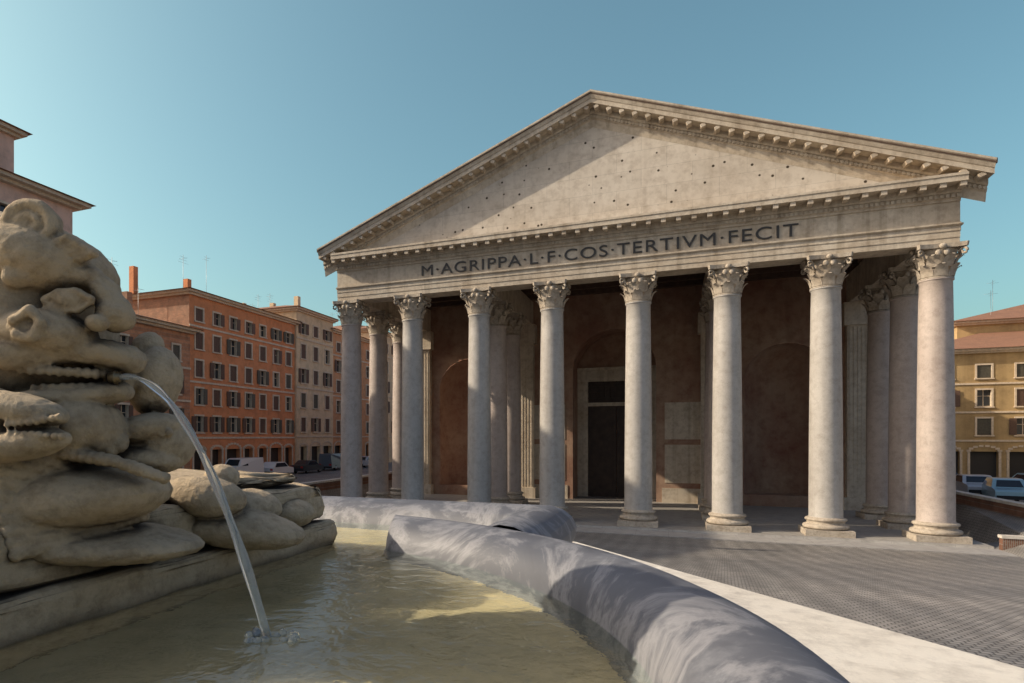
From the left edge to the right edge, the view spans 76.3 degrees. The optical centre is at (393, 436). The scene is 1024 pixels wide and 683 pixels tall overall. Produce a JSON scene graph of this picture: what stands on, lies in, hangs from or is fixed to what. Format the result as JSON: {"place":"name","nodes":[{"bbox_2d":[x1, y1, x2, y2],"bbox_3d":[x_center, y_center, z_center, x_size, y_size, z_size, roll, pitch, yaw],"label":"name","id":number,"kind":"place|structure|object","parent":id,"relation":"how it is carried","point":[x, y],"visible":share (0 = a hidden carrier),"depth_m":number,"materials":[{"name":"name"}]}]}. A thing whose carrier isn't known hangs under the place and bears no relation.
{"place":"outdoors","nodes":[
{"label":"outdoors","id":0,"kind":"place"},
{"bbox_2d":[330,314,389,332],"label":"roof","id":1,"kind":"structure","parent":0,"point":[362,327],"depth_m":99.24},
{"bbox_2d":[0,0,1023,332],"label":"sky","id":2,"kind":"structure","parent":0,"point":[247,137],"materials":[{"name":"blue"}]},
{"bbox_2d":[426,258,863,507],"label":"wall","id":3,"kind":"structure","parent":0,"point":[775,414],"depth_m":48.09,"materials":[{"name":"brown brick"}]},
{"bbox_2d":[588,381,624,496],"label":"pantheon bronze doors","id":4,"kind":"structure","parent":3,"relation":"in","point":[601,451],"depth_m":53.14,"materials":[{"name":"black metal"}]},
{"bbox_2d":[423,301,867,510],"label":"pilasters","id":5,"kind":"object","parent":3,"relation":"attached to","point":[684,463],"visible":0.46,"depth_m":48.33,"materials":[{"name":"grey stone"}]},
{"bbox_2d":[291,462,1023,667],"bbox_3d":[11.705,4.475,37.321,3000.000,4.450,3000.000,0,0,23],"label":"piazza ground","id":6,"kind":"structure","parent":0,"point":[971,603],"depth_m":15.30,"materials":[{"name":"grey stone"}]},
{"bbox_2d":[0,169,91,233],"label":"pink palazzo","id":7,"kind":"structure","parent":6,"relation":"on","point":[13,187],"depth_m":44.26,"materials":[{"name":"paint"}]},
{"bbox_2d":[0,167,94,206],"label":"roof","id":8,"kind":"structure","parent":7,"relation":"on","point":[45,186],"depth_m":43.90,"materials":[{"name":"brown tile"}]},
{"bbox_2d":[0,121,27,172],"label":"building","id":9,"kind":"structure","parent":8,"relation":"on","point":[9,134],"depth_m":44.84,"materials":[{"name":"paint"}]},
{"bbox_2d":[0,119,32,135],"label":"roof","id":10,"kind":"structure","parent":9,"relation":"on","point":[28,133],"depth_m":44.75,"materials":[{"name":"tile"}]},
{"bbox_2d":[114,315,200,468],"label":"building","id":11,"kind":"structure","parent":6,"relation":"on","point":[175,338],"depth_m":56.68,"materials":[{"name":"orange brick"}]},
{"bbox_2d":[114,261,203,330],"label":"roof","id":12,"kind":"structure","parent":11,"relation":"on","point":[127,295],"depth_m":53.99,"materials":[{"name":"brown tile"}]},
{"bbox_2d":[132,288,300,469],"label":"orange building","id":13,"kind":"structure","parent":6,"relation":"on","point":[242,380],"depth_m":65.22,"materials":[{"name":"paint"}]},
{"bbox_2d":[129,256,300,321],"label":"roof","id":14,"kind":"structure","parent":13,"relation":"on","point":[133,276],"depth_m":64.49,"materials":[{"name":"orange tile"}]},
{"bbox_2d":[225,457,263,472],"bbox_3d":[-14.604,3.036,61.128,1.900,2.012,5.000,0,0,23],"label":"white van","id":15,"kind":"object","parent":6,"relation":"on","point":[251,464],"visible":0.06,"depth_m":60.74,"materials":[{"name":"white paint"}]},
{"bbox_2d":[264,461,293,472],"bbox_3d":[-12.105,3.311,66.148,1.658,1.463,3.900,0,0,23],"label":"white hatchback car","id":16,"kind":"object","parent":6,"relation":"on","point":[277,467],"visible":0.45,"depth_m":64.99,"materials":[{"name":"white paint"}]},
{"bbox_2d":[262,306,337,462],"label":"cream building","id":17,"kind":"structure","parent":6,"relation":"on","point":[314,391],"depth_m":78.63,"materials":[{"name":"paint"}]},
{"bbox_2d":[243,295,338,320],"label":"roof","id":18,"kind":"structure","parent":17,"relation":"on","point":[297,300],"depth_m":79.03,"materials":[{"name":"brown tile"}]},
{"bbox_2d":[290,460,323,473],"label":"dark sedan","id":19,"kind":"object","parent":6,"relation":"on","point":[306,466],"visible":0.97,"depth_m":70.60,"materials":[{"name":"grey paint"}]},
{"bbox_2d":[318,453,340,469],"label":"grey van","id":20,"kind":"object","parent":6,"relation":"on","point":[330,460],"visible":0.56,"depth_m":76.12,"materials":[{"name":"grey paint"}]},
{"bbox_2d":[331,328,369,455],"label":"orange building","id":21,"kind":"structure","parent":6,"relation":"on","point":[337,349],"depth_m":85.70,"materials":[{"name":"paint"}]},
{"bbox_2d":[250,304,369,339],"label":"roof","id":22,"kind":"structure","parent":21,"relation":"on","point":[337,323],"depth_m":96.43,"materials":[{"name":"tile"}]},
{"bbox_2d":[362,456,368,467],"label":"silver car","id":23,"kind":"object","parent":6,"relation":"on","point":[365,461],"visible":0.5,"depth_m":83.99,"materials":[{"name":"grey paint"}]},
{"bbox_2d":[361,328,392,462],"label":"cream building","id":24,"kind":"structure","parent":6,"relation":"on","point":[364,333],"depth_m":100.08,"materials":[{"name":"paint"}]},
{"bbox_2d":[311,474,1023,549],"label":"moat retaining walls","id":25,"kind":"structure","parent":6,"relation":"on","point":[1011,510],"depth_m":34.95,"materials":[{"name":"grey stone"}]},
{"bbox_2d":[301,471,1023,539],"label":"moat copings","id":26,"kind":"object","parent":25,"relation":"on","point":[998,500],"visible":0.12,"depth_m":35.19,"materials":[{"name":"beige stone"}]},
{"bbox_2d":[424,494,993,548],"bbox_3d":[14.832,5.225,44.548,35.190,0.450,18.650,0,0,23],"label":"pantheon stylobate","id":27,"kind":"object","parent":6,"relation":"on","point":[606,512],"visible":0.29,"depth_m":38.10,"materials":[{"name":"grey stone"}]},
{"bbox_2d":[332,240,972,543],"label":"pantheon column bases capitals","id":28,"kind":"object","parent":27,"relation":"on","point":[928,261],"visible":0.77,"depth_m":35.30,"materials":[{"name":"beige stone"}]},
{"bbox_2d":[340,277,955,522],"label":"columns","id":29,"kind":"structure","parent":28,"relation":"on","point":[910,435],"depth_m":35.88,"materials":[{"name":"grey stone"}]},
{"bbox_2d":[330,171,968,331],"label":"entablature","id":30,"kind":"structure","parent":28,"relation":"on","point":[880,228],"depth_m":35.05,"materials":[{"name":"beige stone"}]},
{"bbox_2d":[421,223,798,275],"bbox_3d":[11.227,-10.600,36.721,20.600,0.660,0.060,0,0,23],"label":"inscription","id":31,"kind":"object","parent":30,"relation":"attached to","point":[647,245],"visible":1,"depth_m":35.95,"materials":[{"name":"black metal"}]},
{"bbox_2d":[378,128,879,247],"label":"pediment","id":32,"kind":"structure","parent":30,"relation":"on","point":[593,173],"depth_m":36.27,"materials":[{"name":"beige stone"}]},
{"bbox_2d":[317,89,996,276],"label":"cornice","id":33,"kind":"structure","parent":30,"relation":"on","point":[857,158],"depth_m":34.51,"materials":[{"name":"beige stone"}]},
{"bbox_2d":[317,92,997,307],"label":"roof","id":34,"kind":"structure","parent":30,"relation":"on","point":[773,272],"depth_m":44.98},
{"bbox_2d":[576,526,1018,556],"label":"step","id":35,"kind":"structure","parent":6,"relation":"on","point":[922,548],"depth_m":31.07,"materials":[{"name":"grey stone"}]},
{"bbox_2d":[572,542,1023,682],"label":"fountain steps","id":36,"kind":"structure","parent":6,"relation":"on","point":[851,651],"depth_m":4.35,"materials":[{"name":"beige stone"}]},
{"bbox_2d":[314,496,849,682],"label":"fountain basin rim","id":37,"kind":"object","parent":36,"relation":"on","point":[660,626],"visible":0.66,"depth_m":2.89,"materials":[{"name":"grey stone"}]},
{"bbox_2d":[0,522,652,682],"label":"fountain water","id":38,"kind":"structure","parent":37,"relation":"in","point":[357,603],"depth_m":2.65,"materials":[{"name":"liquid"}]},
{"bbox_2d":[0,469,336,647],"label":"fountain plinth","id":39,"kind":"structure","parent":38,"relation":"in","point":[37,598],"depth_m":3.06,"materials":[{"name":"stone"}]},
{"bbox_2d":[0,198,314,566],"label":"fountain mask and dolphins","id":40,"kind":"object","parent":39,"relation":"on","point":[86,466],"visible":0.96,"depth_m":2.72,"materials":[{"name":"stone"}]},
{"bbox_2d":[107,371,121,383],"bbox_3d":[-1.238,-0.263,2.830,0.048,0.060,0.060,0,0,0],"label":"fountain spout","id":41,"kind":"object","parent":40,"relation":"attached to","point":[113,376],"visible":0.96,"depth_m":2.81,"materials":[{"name":"beige stone"}]},
{"bbox_2d":[119,373,299,642],"bbox_3d":[-0.805,0.287,2.668,0.872,1.133,0.154,0,0,13],"label":"water jet","id":42,"kind":"object","parent":38,"relation":"on","point":[264,631],"visible":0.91,"depth_m":2.64,"materials":[{"name":"white"}]},
{"bbox_2d":[956,474,991,493],"bbox_3d":[40.170,3.336,44.180,1.758,1.412,4.500,0,0,28],"label":"silver car","id":43,"kind":"object","parent":6,"relation":"on","point":[970,483],"visible":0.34,"depth_m":43.49,"materials":[{"name":"grey paint"}]},
{"bbox_2d":[954,346,1023,477],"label":"ochre building","id":44,"kind":"structure","parent":6,"relation":"on","point":[989,407],"depth_m":62.82,"materials":[{"name":"paint"}]},
{"bbox_2d":[954,293,1023,348],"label":"roof","id":45,"kind":"structure","parent":44,"relation":"on","point":[999,339],"depth_m":65.14,"materials":[{"name":"orange tile"}]},
{"bbox_2d":[954,318,1023,338],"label":"building","id":46,"kind":"structure","parent":6,"relation":"on","point":[965,328],"depth_m":69.00,"materials":[{"name":"paint"}]},
{"bbox_2d":[954,280,1023,321],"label":"roof","id":47,"kind":"structure","parent":46,"relation":"on","point":[1014,312],"depth_m":70.36,"materials":[{"name":"orange tile"}]},
{"bbox_2d":[982,477,1023,500],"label":"blue car","id":48,"kind":"object","parent":6,"relation":"on","point":[1007,488],"visible":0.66,"depth_m":38.87,"materials":[{"name":"blue paint"}]},
{"bbox_2d":[1012,473,1023,479],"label":"blue car","id":49,"kind":"object","parent":6,"relation":"on","point":[1019,475],"visible":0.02,"depth_m":46.05,"materials":[{"name":"blue paint"}]}
]}

